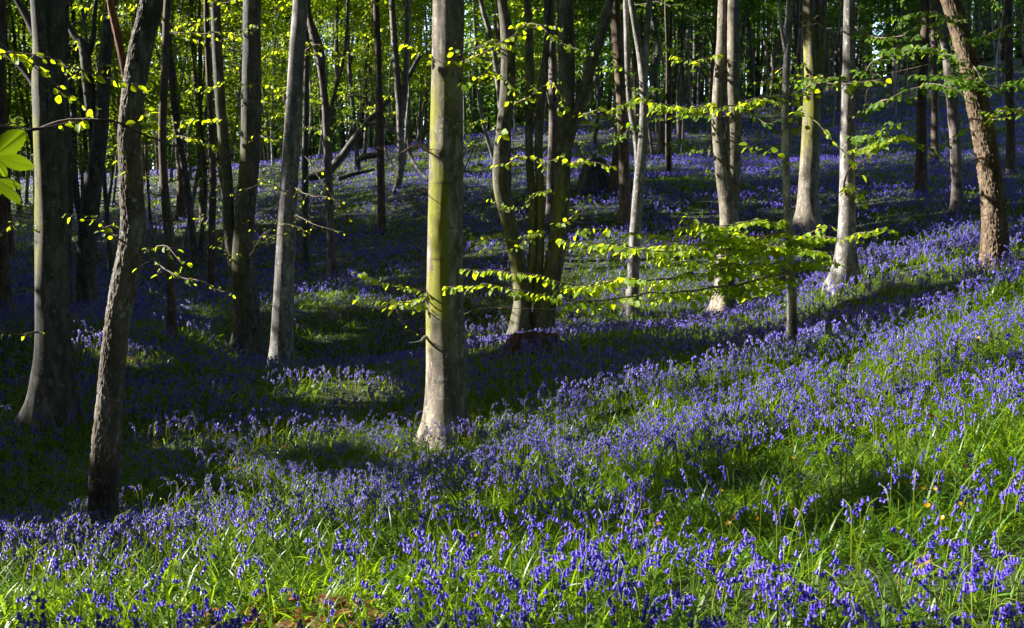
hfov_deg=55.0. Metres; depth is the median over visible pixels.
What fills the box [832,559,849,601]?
bluebell
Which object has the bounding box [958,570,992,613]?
bluebell
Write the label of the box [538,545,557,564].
bluebell
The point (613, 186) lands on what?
beech tree
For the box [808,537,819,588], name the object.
bluebell
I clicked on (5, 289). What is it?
oak tree
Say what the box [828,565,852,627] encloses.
bluebell
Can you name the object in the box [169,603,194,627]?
bluebell
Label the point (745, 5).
woodland tree
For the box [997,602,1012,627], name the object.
bluebell
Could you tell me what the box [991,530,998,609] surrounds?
bluebell
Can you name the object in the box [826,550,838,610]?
bluebell
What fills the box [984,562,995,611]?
bluebell
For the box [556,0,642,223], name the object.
tree
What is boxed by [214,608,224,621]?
bluebell
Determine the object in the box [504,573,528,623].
bluebell
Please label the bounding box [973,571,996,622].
bluebell
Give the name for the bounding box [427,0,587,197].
woodland tree
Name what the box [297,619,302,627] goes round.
bluebell
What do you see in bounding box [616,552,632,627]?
bluebell
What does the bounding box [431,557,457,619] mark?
bluebell
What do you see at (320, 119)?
woodland tree
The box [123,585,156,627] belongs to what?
bluebell
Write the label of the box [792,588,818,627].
bluebell
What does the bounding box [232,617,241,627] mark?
bluebell
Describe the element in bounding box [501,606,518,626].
bluebell
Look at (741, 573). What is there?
bluebell
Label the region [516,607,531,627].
bluebell
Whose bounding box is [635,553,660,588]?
bluebell
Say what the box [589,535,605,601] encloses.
bluebell
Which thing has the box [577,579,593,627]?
bluebell
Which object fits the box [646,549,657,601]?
bluebell
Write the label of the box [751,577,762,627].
bluebell
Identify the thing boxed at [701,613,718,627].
bluebell
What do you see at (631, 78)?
woodland tree
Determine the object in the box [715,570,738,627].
bluebell
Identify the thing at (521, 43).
woodland tree
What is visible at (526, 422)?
flower stems
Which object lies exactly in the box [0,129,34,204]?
sycamore sapling
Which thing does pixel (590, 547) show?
bluebell
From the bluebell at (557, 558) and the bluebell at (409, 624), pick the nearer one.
the bluebell at (409, 624)
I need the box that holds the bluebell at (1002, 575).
[996,567,1012,608]
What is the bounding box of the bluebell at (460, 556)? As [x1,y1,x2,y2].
[451,551,466,608]
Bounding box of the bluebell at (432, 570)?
[428,567,439,620]
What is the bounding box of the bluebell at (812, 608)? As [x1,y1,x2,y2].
[803,600,824,626]
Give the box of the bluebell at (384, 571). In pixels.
[374,562,396,609]
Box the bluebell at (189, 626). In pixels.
[178,618,196,627]
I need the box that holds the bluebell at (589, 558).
[586,555,600,607]
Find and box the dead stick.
[844,356,859,379]
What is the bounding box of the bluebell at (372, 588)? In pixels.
[360,579,391,627]
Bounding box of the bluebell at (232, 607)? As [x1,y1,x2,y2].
[228,603,235,617]
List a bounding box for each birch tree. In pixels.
[263,0,348,277]
[866,0,1001,211]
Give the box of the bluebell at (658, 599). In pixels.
[647,595,665,620]
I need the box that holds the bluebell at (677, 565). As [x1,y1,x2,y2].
[670,551,690,599]
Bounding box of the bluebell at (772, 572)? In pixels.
[761,556,772,611]
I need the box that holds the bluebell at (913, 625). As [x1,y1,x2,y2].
[887,621,916,627]
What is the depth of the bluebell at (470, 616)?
2.91 m
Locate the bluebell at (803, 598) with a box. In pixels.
[789,590,811,622]
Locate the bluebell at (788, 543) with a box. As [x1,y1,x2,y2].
[781,536,806,627]
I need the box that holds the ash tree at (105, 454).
[62,0,235,536]
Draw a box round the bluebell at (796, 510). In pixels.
[794,508,809,580]
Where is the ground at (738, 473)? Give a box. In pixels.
[0,57,1023,627]
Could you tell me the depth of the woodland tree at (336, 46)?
47.09 m
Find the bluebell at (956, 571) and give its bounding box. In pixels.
[948,567,964,612]
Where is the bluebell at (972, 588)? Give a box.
[956,582,979,627]
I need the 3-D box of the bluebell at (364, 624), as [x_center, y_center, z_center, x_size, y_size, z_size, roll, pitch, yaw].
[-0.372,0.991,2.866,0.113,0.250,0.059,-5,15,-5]
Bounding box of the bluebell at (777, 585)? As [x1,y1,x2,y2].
[775,573,793,624]
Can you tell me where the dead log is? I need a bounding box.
[357,152,376,161]
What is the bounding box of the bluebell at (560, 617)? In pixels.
[546,612,572,627]
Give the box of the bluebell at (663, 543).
[638,536,669,612]
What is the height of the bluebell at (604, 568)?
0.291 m
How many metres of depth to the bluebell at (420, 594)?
2.88 m
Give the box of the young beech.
[442,0,891,354]
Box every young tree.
[72,0,265,339]
[157,0,266,297]
[261,0,365,271]
[327,0,430,234]
[629,1,694,173]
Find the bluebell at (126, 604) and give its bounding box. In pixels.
[112,598,135,618]
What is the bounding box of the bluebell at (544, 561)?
[533,555,547,627]
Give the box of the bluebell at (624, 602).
[621,579,636,627]
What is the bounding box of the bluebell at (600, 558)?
[591,551,611,617]
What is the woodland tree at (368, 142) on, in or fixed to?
on the ground at (738, 473)
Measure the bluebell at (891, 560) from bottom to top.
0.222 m
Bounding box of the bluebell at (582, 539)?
[578,528,589,590]
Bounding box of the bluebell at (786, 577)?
[783,573,795,627]
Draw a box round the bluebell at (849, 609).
[843,599,857,627]
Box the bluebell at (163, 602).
[153,599,167,627]
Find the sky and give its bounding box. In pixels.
[11,0,1015,169]
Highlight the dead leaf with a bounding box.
[914,553,930,576]
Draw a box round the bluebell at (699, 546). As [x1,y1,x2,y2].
[684,533,700,590]
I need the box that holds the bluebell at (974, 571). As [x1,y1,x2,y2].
[951,559,984,612]
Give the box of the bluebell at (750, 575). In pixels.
[732,560,767,627]
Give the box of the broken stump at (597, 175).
[571,153,609,192]
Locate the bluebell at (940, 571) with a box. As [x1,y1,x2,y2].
[924,563,962,621]
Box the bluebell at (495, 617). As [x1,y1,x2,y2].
[485,600,498,627]
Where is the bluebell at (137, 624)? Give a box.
[127,622,140,627]
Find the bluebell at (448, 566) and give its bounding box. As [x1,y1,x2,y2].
[442,551,453,614]
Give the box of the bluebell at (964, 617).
[945,610,974,627]
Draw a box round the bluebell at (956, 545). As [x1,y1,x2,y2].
[940,537,969,613]
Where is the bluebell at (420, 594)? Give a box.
[415,589,425,627]
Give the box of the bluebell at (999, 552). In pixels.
[996,549,1018,597]
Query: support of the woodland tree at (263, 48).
on the ground at (738, 473)
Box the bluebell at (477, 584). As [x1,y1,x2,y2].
[468,574,485,626]
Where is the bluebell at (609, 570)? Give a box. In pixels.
[588,564,612,602]
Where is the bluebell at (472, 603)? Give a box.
[462,593,480,627]
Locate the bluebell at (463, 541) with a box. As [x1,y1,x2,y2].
[451,529,471,608]
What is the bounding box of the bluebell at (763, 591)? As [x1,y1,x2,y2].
[754,579,777,627]
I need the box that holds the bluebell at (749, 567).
[733,562,760,606]
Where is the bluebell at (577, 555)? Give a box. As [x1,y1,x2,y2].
[569,549,584,615]
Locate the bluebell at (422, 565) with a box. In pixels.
[413,562,425,595]
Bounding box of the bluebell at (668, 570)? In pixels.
[664,553,681,622]
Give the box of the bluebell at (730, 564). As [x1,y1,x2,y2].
[719,534,755,620]
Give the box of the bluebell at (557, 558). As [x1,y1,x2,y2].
[531,553,565,608]
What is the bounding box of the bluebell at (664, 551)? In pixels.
[650,540,678,590]
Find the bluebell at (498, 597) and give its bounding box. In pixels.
[485,588,514,616]
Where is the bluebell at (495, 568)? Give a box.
[491,566,507,619]
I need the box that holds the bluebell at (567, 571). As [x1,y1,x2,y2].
[557,563,576,627]
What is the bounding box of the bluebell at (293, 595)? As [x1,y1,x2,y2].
[280,586,304,627]
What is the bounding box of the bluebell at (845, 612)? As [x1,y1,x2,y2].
[834,599,853,627]
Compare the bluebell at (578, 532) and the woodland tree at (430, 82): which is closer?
the bluebell at (578, 532)
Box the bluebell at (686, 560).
[679,552,692,578]
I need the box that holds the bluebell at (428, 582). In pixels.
[422,576,446,621]
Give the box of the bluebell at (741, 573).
[738,569,748,624]
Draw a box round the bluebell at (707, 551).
[692,548,714,599]
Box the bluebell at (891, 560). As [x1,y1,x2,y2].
[881,548,899,614]
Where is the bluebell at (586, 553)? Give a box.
[580,548,590,620]
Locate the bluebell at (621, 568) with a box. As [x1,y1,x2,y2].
[600,551,630,603]
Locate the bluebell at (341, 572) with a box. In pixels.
[340,559,350,617]
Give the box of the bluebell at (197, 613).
[193,605,210,627]
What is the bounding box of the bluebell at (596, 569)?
[593,566,615,614]
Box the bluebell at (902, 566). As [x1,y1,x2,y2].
[896,560,912,599]
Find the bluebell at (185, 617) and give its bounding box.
[174,614,187,627]
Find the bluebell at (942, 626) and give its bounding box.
[923,625,946,627]
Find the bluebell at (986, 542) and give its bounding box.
[983,539,997,553]
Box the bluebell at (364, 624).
[361,619,390,627]
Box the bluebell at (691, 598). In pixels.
[682,592,696,626]
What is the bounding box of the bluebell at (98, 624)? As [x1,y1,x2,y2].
[93,613,101,627]
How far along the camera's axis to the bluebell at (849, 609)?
2.75 m
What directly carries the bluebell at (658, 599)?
on the ground at (738, 473)
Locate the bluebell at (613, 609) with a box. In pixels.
[609,586,623,627]
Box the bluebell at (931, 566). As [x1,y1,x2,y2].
[905,562,947,620]
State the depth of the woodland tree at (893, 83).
60.31 m
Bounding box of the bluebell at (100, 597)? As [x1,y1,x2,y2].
[90,592,117,626]
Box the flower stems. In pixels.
[0,214,1023,627]
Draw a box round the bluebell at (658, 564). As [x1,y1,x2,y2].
[645,556,683,618]
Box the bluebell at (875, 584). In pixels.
[864,569,884,623]
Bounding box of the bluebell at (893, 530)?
[889,527,920,576]
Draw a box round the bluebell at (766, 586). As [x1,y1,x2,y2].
[763,582,782,627]
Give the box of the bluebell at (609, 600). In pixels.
[602,591,616,627]
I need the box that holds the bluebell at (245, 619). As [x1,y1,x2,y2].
[233,616,247,622]
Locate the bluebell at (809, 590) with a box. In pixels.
[787,581,814,622]
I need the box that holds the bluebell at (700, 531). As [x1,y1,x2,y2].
[697,527,718,615]
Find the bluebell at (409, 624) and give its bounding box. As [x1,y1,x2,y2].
[400,617,413,627]
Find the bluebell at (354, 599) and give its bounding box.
[351,593,367,617]
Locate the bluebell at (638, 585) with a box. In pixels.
[623,580,642,611]
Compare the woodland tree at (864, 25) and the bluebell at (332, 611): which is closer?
the bluebell at (332, 611)
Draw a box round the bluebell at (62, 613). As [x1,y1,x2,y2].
[55,599,74,627]
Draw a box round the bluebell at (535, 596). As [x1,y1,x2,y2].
[517,590,538,622]
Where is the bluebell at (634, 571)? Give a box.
[618,565,639,627]
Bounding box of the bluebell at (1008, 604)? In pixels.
[996,598,1021,627]
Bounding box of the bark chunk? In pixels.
[804,598,830,611]
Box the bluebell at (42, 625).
[31,617,51,627]
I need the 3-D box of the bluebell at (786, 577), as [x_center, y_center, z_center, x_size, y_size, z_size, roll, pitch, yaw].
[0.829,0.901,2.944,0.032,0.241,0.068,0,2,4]
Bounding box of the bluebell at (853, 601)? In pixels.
[840,597,856,626]
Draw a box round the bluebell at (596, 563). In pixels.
[589,548,599,598]
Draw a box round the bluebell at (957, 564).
[939,561,966,599]
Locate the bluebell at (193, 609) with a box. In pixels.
[173,604,197,627]
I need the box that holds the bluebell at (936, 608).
[918,600,944,624]
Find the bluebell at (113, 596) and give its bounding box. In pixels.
[109,587,119,623]
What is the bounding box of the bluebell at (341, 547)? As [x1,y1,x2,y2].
[338,542,361,606]
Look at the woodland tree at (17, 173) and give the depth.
47.01 m
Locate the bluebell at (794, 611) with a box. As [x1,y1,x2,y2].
[781,603,796,627]
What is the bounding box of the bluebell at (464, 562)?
[460,546,474,600]
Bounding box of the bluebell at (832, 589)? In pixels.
[813,569,839,627]
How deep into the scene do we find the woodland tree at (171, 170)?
53.03 m
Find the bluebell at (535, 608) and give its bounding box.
[525,601,545,622]
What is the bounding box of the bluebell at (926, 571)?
[906,566,930,620]
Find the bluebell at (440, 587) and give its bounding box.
[431,570,444,611]
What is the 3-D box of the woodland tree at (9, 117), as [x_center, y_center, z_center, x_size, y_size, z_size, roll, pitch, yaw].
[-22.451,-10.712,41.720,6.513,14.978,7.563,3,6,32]
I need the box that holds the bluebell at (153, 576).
[139,573,156,624]
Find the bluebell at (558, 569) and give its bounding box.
[550,561,569,627]
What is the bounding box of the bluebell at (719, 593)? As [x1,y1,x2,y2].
[711,578,733,622]
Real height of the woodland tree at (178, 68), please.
15.148 m
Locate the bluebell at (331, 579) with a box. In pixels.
[329,566,339,610]
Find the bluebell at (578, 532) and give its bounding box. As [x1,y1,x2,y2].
[573,528,584,590]
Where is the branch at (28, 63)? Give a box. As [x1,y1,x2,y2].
[0,47,282,169]
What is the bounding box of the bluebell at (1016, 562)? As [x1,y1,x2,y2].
[995,555,1020,606]
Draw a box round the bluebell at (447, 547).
[438,542,449,618]
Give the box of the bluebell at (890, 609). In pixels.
[884,603,901,625]
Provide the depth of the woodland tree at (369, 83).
78.54 m
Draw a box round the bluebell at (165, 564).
[151,554,175,626]
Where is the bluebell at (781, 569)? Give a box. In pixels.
[752,563,785,615]
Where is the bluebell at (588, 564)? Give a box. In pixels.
[574,549,602,602]
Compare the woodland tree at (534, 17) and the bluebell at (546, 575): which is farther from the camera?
the woodland tree at (534, 17)
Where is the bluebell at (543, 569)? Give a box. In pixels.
[523,564,545,624]
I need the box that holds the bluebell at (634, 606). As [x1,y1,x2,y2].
[626,581,641,627]
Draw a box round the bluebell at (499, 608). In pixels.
[491,598,511,627]
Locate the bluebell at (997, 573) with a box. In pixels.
[988,556,1014,626]
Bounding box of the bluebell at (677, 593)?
[673,590,700,627]
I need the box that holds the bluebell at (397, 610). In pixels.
[384,606,403,624]
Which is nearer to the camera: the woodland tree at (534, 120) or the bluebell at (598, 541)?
the bluebell at (598, 541)
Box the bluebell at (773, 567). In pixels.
[760,563,776,627]
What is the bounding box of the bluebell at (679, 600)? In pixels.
[658,594,690,627]
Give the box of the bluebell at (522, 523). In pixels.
[520,520,536,568]
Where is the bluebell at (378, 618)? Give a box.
[375,616,388,627]
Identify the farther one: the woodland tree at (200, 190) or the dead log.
the dead log
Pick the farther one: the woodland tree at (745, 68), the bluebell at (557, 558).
the woodland tree at (745, 68)
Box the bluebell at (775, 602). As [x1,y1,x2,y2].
[764,586,782,622]
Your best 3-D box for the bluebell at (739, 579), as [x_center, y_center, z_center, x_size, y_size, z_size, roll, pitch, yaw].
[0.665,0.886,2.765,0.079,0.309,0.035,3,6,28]
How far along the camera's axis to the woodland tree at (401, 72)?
49.41 m
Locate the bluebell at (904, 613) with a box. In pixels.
[894,590,930,626]
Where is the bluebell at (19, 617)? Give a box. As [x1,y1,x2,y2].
[15,612,29,627]
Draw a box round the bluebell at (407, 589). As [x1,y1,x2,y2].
[396,584,413,619]
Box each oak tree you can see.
[0,0,14,310]
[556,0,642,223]
[639,0,665,156]
[868,0,1023,270]
[886,0,956,194]
[893,0,953,163]
[960,0,1023,175]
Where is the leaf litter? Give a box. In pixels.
[173,591,382,627]
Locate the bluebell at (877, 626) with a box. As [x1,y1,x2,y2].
[865,620,882,627]
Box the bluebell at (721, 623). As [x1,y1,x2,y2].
[711,619,726,627]
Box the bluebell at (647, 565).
[629,558,653,622]
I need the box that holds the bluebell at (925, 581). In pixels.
[922,577,935,618]
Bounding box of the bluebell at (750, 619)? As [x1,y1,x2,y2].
[746,610,765,627]
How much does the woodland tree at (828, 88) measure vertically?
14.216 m
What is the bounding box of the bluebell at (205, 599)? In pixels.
[191,584,209,627]
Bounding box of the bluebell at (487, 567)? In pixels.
[484,563,492,600]
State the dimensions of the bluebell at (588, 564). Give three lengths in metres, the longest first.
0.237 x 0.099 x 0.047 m
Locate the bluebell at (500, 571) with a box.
[497,567,517,621]
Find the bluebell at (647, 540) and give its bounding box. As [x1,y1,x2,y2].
[640,524,663,606]
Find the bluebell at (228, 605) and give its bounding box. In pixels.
[214,601,231,627]
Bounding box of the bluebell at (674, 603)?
[663,590,678,627]
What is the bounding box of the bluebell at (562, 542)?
[551,535,570,588]
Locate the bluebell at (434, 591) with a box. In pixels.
[432,588,448,627]
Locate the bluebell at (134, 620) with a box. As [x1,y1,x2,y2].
[131,617,141,626]
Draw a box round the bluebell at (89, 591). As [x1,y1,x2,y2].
[81,586,107,627]
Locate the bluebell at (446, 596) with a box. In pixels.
[431,591,448,624]
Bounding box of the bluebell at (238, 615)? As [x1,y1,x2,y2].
[227,613,245,625]
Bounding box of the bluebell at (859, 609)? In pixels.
[854,604,875,627]
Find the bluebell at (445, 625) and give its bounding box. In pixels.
[441,622,448,627]
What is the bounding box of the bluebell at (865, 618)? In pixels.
[849,609,880,627]
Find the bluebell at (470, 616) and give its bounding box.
[461,608,483,627]
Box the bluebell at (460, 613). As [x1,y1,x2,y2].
[452,607,468,627]
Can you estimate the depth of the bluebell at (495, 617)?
2.91 m
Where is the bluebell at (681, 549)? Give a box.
[677,546,695,581]
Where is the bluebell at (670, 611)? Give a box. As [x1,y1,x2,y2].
[652,607,672,627]
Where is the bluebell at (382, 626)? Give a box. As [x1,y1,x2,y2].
[372,620,396,627]
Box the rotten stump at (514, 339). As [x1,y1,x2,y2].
[491,330,564,360]
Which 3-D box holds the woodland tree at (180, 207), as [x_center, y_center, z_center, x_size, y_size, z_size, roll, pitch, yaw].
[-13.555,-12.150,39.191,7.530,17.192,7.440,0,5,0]
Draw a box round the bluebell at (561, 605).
[542,586,570,622]
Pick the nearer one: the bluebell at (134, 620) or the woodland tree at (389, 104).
the bluebell at (134, 620)
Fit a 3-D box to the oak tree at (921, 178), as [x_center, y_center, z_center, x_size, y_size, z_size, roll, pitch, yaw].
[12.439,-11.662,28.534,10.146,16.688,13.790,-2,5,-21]
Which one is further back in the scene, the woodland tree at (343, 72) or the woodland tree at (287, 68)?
the woodland tree at (287, 68)
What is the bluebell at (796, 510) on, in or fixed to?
on the ground at (738, 473)
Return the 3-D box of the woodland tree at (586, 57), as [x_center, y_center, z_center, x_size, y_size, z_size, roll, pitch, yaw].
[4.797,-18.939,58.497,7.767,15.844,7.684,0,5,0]
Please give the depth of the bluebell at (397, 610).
3.05 m
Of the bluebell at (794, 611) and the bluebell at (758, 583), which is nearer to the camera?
the bluebell at (794, 611)
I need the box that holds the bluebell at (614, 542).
[604,531,623,578]
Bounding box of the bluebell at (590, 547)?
[587,543,613,603]
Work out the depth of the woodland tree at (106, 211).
31.07 m
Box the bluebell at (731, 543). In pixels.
[720,536,740,569]
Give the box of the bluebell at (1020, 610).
[991,603,1023,627]
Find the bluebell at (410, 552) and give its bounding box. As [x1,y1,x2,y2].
[408,535,423,608]
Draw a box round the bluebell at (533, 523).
[527,514,537,576]
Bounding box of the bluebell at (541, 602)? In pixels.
[526,598,547,613]
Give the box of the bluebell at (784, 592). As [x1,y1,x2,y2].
[781,585,790,627]
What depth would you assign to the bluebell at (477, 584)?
3.17 m
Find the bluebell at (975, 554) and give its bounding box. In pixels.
[969,544,983,627]
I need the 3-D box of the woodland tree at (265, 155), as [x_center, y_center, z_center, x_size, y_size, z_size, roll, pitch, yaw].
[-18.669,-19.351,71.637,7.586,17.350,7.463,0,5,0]
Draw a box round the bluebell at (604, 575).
[597,558,612,620]
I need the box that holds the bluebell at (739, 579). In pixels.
[736,574,761,627]
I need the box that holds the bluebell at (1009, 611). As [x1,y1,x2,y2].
[1003,606,1017,626]
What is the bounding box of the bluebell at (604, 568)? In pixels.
[590,561,624,618]
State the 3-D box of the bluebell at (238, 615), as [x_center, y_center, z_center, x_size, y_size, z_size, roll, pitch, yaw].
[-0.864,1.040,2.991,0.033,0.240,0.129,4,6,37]
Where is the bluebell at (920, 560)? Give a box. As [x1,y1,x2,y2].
[909,552,939,624]
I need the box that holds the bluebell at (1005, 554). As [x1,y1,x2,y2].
[991,546,1013,610]
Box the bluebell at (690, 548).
[684,542,698,591]
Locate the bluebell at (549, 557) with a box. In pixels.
[539,551,560,571]
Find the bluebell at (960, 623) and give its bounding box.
[956,615,968,626]
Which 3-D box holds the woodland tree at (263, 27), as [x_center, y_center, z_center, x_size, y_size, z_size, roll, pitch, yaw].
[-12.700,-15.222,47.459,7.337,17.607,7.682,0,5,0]
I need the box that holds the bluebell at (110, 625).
[105,615,121,627]
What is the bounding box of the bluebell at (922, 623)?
[915,619,925,627]
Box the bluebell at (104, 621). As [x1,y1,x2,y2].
[101,615,113,627]
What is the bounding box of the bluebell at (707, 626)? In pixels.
[698,619,712,627]
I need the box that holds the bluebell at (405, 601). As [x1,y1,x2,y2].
[402,587,418,626]
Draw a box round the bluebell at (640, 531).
[634,519,646,593]
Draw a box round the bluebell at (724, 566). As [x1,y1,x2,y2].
[712,560,735,605]
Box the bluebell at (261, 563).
[252,554,270,616]
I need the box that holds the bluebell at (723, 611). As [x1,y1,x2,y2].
[717,602,727,627]
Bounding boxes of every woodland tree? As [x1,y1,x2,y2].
[6,0,84,252]
[6,0,88,225]
[6,0,103,214]
[6,0,104,219]
[6,0,105,159]
[6,0,159,186]
[6,0,177,165]
[6,4,31,167]
[6,9,91,209]
[6,12,31,204]
[6,16,33,194]
[6,19,30,210]
[6,28,31,179]
[7,0,146,274]
[7,2,129,263]
[7,4,34,214]
[7,6,31,177]
[7,17,32,176]
[7,21,32,178]
[9,18,31,183]
[9,40,87,207]
[16,0,126,197]
[20,1,159,172]
[21,2,161,235]
[27,4,159,167]
[29,0,201,188]
[71,1,169,220]
[73,0,242,247]
[76,0,196,226]
[76,7,177,149]
[77,0,87,175]
[78,0,182,191]
[83,3,127,173]
[83,4,235,241]
[89,1,156,207]
[91,5,158,187]
[94,0,241,267]
[97,2,180,130]
[108,0,197,165]
[112,0,280,257]
[114,0,241,226]
[115,0,162,186]
[119,0,236,208]
[120,0,286,254]
[121,1,227,189]
[122,4,176,174]
[124,0,228,221]
[125,0,222,156]
[127,4,201,172]
[131,10,197,168]
[148,0,205,179]
[148,0,236,179]
[150,1,284,199]
[151,1,233,172]
[154,9,209,167]
[155,8,227,181]
[159,0,332,159]
[174,16,241,164]
[177,0,242,161]
[184,2,277,166]
[185,0,278,136]
[187,16,240,112]
[195,2,292,124]
[196,5,261,142]
[201,0,290,125]
[203,0,313,163]
[205,1,277,138]
[222,4,272,144]
[223,0,292,100]
[224,23,286,148]
[225,30,288,160]
[227,4,287,162]
[234,0,282,159]
[235,0,333,165]
[236,0,313,113]
[239,1,329,132]
[242,0,352,159]
[261,0,331,109]
[261,12,325,157]
[261,17,314,121]
[262,0,334,113]
[264,0,342,142]
[265,0,344,143]
[278,1,364,153]
[282,1,353,154]
[286,0,370,158]
[309,0,386,173]
[310,19,361,151]
[311,0,383,154]
[311,0,400,170]
[313,0,420,162]
[314,0,374,134]
[316,0,397,143]
[324,0,421,160]
[324,1,403,151]
[327,2,419,140]
[342,3,397,148]
[343,0,424,129]
[343,20,393,116]
[349,0,432,145]
[350,0,432,124]
[350,0,432,159]
[355,0,465,166]
[372,0,431,141]
[374,11,430,131]
[379,0,432,144]
[381,1,428,141]
[387,0,431,144]
[395,0,476,142]
[412,12,431,139]
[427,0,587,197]
[428,0,522,160]
[464,0,524,134]
[464,0,536,75]
[478,0,600,141]
[483,0,542,121]
[485,0,583,123]
[495,0,556,125]
[511,0,587,103]
[511,0,611,117]
[512,4,548,119]
[515,0,583,131]
[518,4,558,89]
[524,1,598,65]
[535,0,604,120]
[535,0,608,42]
[536,0,598,84]
[556,0,639,143]
[574,0,680,147]
[575,3,612,117]
[578,2,614,126]
[589,0,698,160]
[596,0,688,159]
[597,0,704,112]
[601,0,676,89]
[603,17,651,88]
[610,0,676,129]
[629,1,698,131]
[650,0,715,160]
[658,0,714,145]
[661,0,715,135]
[667,0,708,126]
[674,0,714,105]
[675,0,774,157]
[689,0,717,109]
[690,0,785,146]
[690,1,717,105]
[704,1,740,109]
[706,2,762,82]
[727,0,770,99]
[740,0,782,125]
[743,2,796,95]
[750,0,784,95]
[750,4,791,95]
[752,0,796,67]
[760,0,827,154]
[763,0,841,137]
[765,0,832,113]
[776,2,843,111]
[794,0,856,51]
[825,0,868,129]
[826,0,842,91]
[826,0,868,111]
[829,2,874,93]
[841,0,894,105]
[856,0,941,117]
[859,0,930,107]
[871,2,920,101]
[876,2,915,63]
[885,0,942,88]
[887,1,917,73]
[900,0,987,92]
[962,0,987,56]
[964,0,1023,99]
[966,0,1004,87]
[974,0,1001,64]
[980,0,1012,62]
[995,0,1023,67]
[1002,1,1023,65]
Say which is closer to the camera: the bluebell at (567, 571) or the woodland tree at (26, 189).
the bluebell at (567, 571)
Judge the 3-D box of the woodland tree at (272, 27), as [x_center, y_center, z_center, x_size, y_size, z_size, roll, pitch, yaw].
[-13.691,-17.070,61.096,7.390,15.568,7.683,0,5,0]
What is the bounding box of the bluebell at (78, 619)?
[66,613,82,627]
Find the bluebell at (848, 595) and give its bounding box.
[836,586,865,624]
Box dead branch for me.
[338,168,373,180]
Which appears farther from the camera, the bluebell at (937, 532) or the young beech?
the young beech
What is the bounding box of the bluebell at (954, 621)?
[950,616,974,627]
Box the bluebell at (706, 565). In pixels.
[703,562,731,627]
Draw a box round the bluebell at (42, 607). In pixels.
[27,591,50,627]
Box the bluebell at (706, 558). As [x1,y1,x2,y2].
[696,539,715,595]
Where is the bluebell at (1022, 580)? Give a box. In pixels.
[1014,570,1023,620]
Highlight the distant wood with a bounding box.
[7,0,1023,177]
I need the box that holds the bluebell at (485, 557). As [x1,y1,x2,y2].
[475,555,489,615]
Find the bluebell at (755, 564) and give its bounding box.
[749,555,762,621]
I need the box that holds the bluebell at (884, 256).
[0,70,1023,627]
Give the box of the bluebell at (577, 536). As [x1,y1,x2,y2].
[574,533,594,594]
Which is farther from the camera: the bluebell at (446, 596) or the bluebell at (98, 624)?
the bluebell at (446, 596)
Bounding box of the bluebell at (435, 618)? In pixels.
[422,616,439,627]
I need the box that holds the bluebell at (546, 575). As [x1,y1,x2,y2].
[536,563,556,623]
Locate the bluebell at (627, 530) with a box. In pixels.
[624,525,641,593]
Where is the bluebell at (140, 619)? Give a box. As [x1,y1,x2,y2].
[127,614,148,627]
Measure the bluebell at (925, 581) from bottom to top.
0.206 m
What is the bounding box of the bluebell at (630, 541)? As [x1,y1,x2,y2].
[627,535,648,592]
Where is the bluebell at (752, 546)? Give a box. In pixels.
[742,529,759,608]
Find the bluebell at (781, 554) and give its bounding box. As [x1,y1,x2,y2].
[778,542,791,589]
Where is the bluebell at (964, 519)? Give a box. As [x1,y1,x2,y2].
[960,512,970,567]
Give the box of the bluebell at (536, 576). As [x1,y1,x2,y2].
[529,565,542,618]
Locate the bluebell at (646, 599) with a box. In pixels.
[639,593,656,627]
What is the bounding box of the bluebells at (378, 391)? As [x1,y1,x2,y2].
[0,215,1016,476]
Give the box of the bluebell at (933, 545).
[920,539,942,579]
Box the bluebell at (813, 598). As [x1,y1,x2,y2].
[810,594,827,624]
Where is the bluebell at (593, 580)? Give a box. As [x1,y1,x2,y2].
[579,577,596,622]
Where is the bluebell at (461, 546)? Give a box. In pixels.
[455,529,473,596]
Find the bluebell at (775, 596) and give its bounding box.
[763,592,777,624]
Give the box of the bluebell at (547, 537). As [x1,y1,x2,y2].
[538,533,549,591]
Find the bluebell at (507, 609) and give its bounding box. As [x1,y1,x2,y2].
[505,604,517,627]
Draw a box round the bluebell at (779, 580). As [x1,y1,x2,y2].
[777,573,818,625]
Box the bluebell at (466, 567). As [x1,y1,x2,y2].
[446,563,468,602]
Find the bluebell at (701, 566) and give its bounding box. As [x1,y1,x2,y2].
[692,557,715,615]
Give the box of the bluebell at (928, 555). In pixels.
[927,551,936,625]
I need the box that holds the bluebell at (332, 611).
[324,598,335,627]
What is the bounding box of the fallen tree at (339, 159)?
[309,55,428,181]
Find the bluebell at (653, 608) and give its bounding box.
[646,605,662,627]
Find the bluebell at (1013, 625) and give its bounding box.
[1010,618,1023,627]
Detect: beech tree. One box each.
[0,0,83,433]
[65,0,73,307]
[67,0,116,306]
[166,0,332,357]
[209,0,382,370]
[351,0,526,450]
[363,0,409,193]
[463,0,524,134]
[463,0,619,343]
[494,0,591,223]
[575,0,706,318]
[607,6,628,193]
[611,0,789,322]
[767,0,880,233]
[790,0,977,296]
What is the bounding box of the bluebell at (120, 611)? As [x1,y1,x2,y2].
[111,602,122,621]
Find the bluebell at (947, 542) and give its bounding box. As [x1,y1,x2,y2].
[935,536,970,596]
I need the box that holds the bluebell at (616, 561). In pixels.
[611,554,621,626]
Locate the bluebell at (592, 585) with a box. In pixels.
[590,581,615,618]
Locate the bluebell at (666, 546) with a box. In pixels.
[655,539,681,602]
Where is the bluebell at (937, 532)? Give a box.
[918,525,948,591]
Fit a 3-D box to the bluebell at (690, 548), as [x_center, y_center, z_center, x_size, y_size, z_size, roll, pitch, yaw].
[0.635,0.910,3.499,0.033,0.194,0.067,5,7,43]

